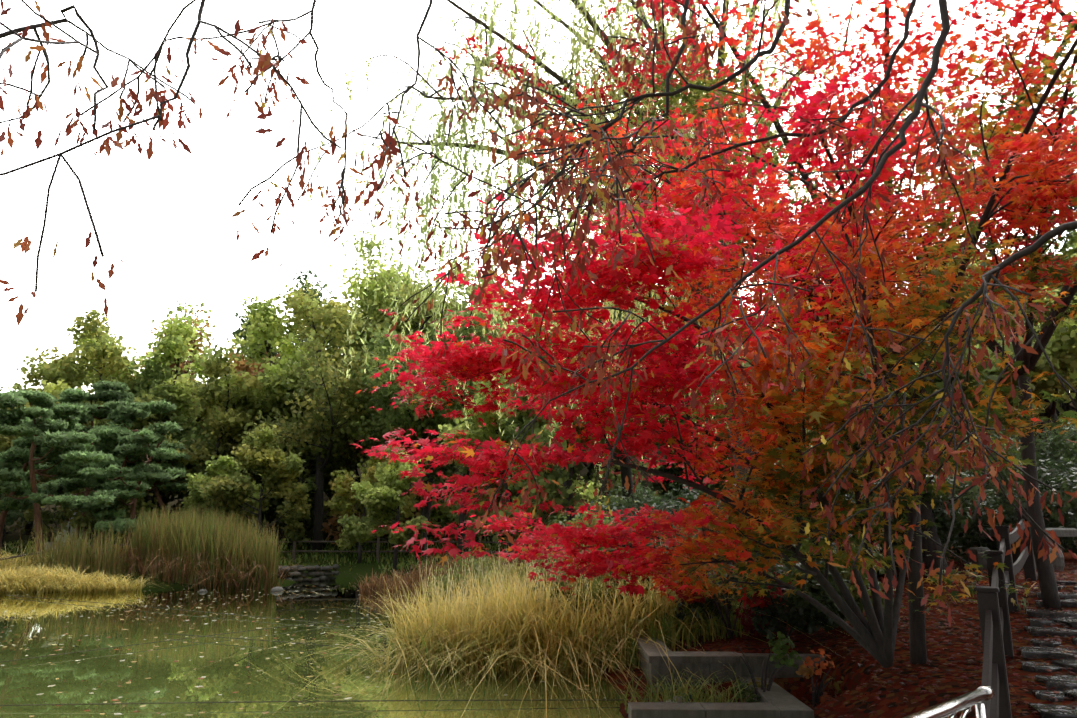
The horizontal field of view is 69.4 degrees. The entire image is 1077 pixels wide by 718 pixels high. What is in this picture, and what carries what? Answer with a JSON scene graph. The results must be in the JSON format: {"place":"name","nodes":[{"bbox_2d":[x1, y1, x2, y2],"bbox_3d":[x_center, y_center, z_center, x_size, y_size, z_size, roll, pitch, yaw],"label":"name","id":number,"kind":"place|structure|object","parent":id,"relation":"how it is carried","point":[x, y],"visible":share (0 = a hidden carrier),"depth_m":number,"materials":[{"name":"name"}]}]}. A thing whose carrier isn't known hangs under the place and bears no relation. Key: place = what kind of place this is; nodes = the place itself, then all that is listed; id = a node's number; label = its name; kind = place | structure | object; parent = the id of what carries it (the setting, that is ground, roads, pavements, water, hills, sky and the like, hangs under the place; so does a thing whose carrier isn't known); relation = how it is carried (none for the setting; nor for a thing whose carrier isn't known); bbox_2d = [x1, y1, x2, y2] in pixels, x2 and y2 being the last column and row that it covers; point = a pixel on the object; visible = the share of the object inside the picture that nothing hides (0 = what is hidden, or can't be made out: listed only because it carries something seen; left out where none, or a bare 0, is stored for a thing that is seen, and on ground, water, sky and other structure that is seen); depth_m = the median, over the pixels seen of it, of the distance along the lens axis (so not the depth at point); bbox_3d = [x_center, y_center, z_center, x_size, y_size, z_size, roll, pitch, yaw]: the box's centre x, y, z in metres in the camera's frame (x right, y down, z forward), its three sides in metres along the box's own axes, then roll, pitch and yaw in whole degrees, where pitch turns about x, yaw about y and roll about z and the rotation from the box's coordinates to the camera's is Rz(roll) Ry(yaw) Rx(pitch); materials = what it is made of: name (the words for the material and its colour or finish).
{"place":"outdoors","nodes":[
{"label":"outdoors","id":0,"kind":"place"},
{"bbox_2d":[0,578,629,717],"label":"pond water","id":1,"kind":"structure","parent":0,"point":[105,674],"depth_m":12.44,"materials":[{"name":"green liquid"}]},
{"bbox_2d":[0,586,660,715],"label":"pond floating leaves and cords","id":2,"kind":"object","parent":1,"relation":"on","point":[202,677],"visible":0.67,"depth_m":12.61,"materials":[{"name":"yellow plant"}]},
{"bbox_2d":[0,403,1076,717],"bbox_3d":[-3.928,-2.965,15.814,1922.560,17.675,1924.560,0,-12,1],"label":"ground","id":3,"kind":"structure","parent":0,"point":[864,699],"depth_m":10.10,"materials":[{"name":"brown soil"}]},
{"bbox_2d":[0,380,198,564],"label":"pine trees","id":4,"kind":"object","parent":3,"relation":"on","point":[59,436],"visible":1,"depth_m":31.40,"materials":[{"name":"green plant"}]},
{"bbox_2d":[0,494,534,591],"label":"fence and steps","id":5,"kind":"object","parent":3,"relation":"on","point":[317,572],"visible":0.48,"depth_m":29.87,"materials":[{"name":"stone"}]},
{"bbox_2d":[0,503,848,717],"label":"reeds and grasses","id":6,"kind":"object","parent":3,"relation":"on","point":[523,637],"visible":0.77,"depth_m":12.34,"materials":[{"name":"yellow plant"}]},
{"bbox_2d":[0,0,1076,625],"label":"oak tree","id":7,"kind":"object","parent":3,"relation":"on","point":[574,150],"visible":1,"depth_m":5.21,"materials":[{"name":"brown plant"}]},
{"bbox_2d":[0,183,1076,574],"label":"park trees","id":8,"kind":"object","parent":3,"relation":"on","point":[246,451],"visible":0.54,"depth_m":37.40,"materials":[{"name":"green plant"}]},
{"bbox_2d":[26,233,1076,531],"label":"forest trees","id":9,"kind":"object","parent":3,"relation":"on","point":[1062,407],"depth_m":48.35,"materials":[{"name":"green plant"}]},
{"bbox_2d":[308,0,932,555],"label":"willow tree","id":10,"kind":"object","parent":3,"relation":"on","point":[586,20],"visible":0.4,"depth_m":18.86,"materials":[{"name":"green plant"}]},
{"bbox_2d":[659,693,691,701],"bbox_3d":[1.595,4.052,9.130,0.433,0.242,0.204,0,-12,1],"label":"duck resting","id":11,"kind":"object","parent":3,"relation":"on","point":[679,699],"visible":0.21,"depth_m":9.12,"materials":[{"name":"grey"}]},
{"bbox_2d":[351,55,1076,667],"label":"maple tree","id":12,"kind":"object","parent":3,"relation":"on","point":[747,525],"visible":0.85,"depth_m":7.88,"materials":[{"name":"red plant"}]},
{"bbox_2d":[628,633,825,717],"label":"granite walls","id":13,"kind":"structure","parent":3,"relation":"on","point":[780,702],"depth_m":10.12,"materials":[{"name":"grey stone"}]},
{"bbox_2d":[421,417,1076,706],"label":"shrubs","id":14,"kind":"object","parent":3,"relation":"on","point":[1057,475],"visible":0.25,"depth_m":14.93,"materials":[{"name":"green plant"}]},
{"bbox_2d":[434,0,1076,577],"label":"tall maple tree","id":15,"kind":"object","parent":3,"relation":"on","point":[930,554],"visible":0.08,"depth_m":14.69,"materials":[{"name":"red plant"}]},
{"bbox_2d":[492,0,1076,664],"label":"orange maple tree","id":16,"kind":"object","parent":3,"relation":"on","point":[1028,174],"visible":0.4,"depth_m":8.94,"materials":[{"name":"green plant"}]},
{"bbox_2d":[601,1,1076,608],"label":"maple tree","id":17,"kind":"object","parent":3,"relation":"on","point":[1047,583],"visible":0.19,"depth_m":11.67,"materials":[{"name":"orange plant"}]},
{"bbox_2d":[667,560,1076,717],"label":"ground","id":18,"kind":"structure","parent":3,"relation":"on","point":[929,661],"depth_m":9.99,"materials":[{"name":"red plant"}]},
{"bbox_2d":[903,685,994,717],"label":"steel railing","id":19,"kind":"object","parent":3,"relation":"on","point":[976,698],"visible":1,"depth_m":3.35,"materials":[{"name":"silver metal"}]},
{"bbox_2d":[852,0,1076,244],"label":"maple tree","id":20,"kind":"object","parent":3,"relation":"on","point":[1071,93],"visible":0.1,"depth_m":13.17,"materials":[{"name":"red plant"}]},
{"bbox_2d":[974,508,1036,717],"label":"timber fence","id":21,"kind":"object","parent":3,"relation":"on","point":[996,606],"visible":0.83,"depth_m":6.93,"materials":[{"name":"grey wood"}]},
{"bbox_2d":[967,528,1076,570],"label":"stone table and stools","id":22,"kind":"object","parent":3,"relation":"on","point":[1058,562],"visible":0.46,"depth_m":15.55,"materials":[{"name":"grey stone"}]},
{"bbox_2d":[1020,580,1076,717],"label":"stepping stone path","id":23,"kind":"structure","parent":3,"relation":"on","point":[1069,618],"depth_m":8.68,"materials":[{"name":"stone"}]},
{"bbox_2d":[0,0,1076,393],"label":"sky","id":24,"kind":"structure","parent":0,"point":[167,216],"materials":[{"name":"white"}]}
]}

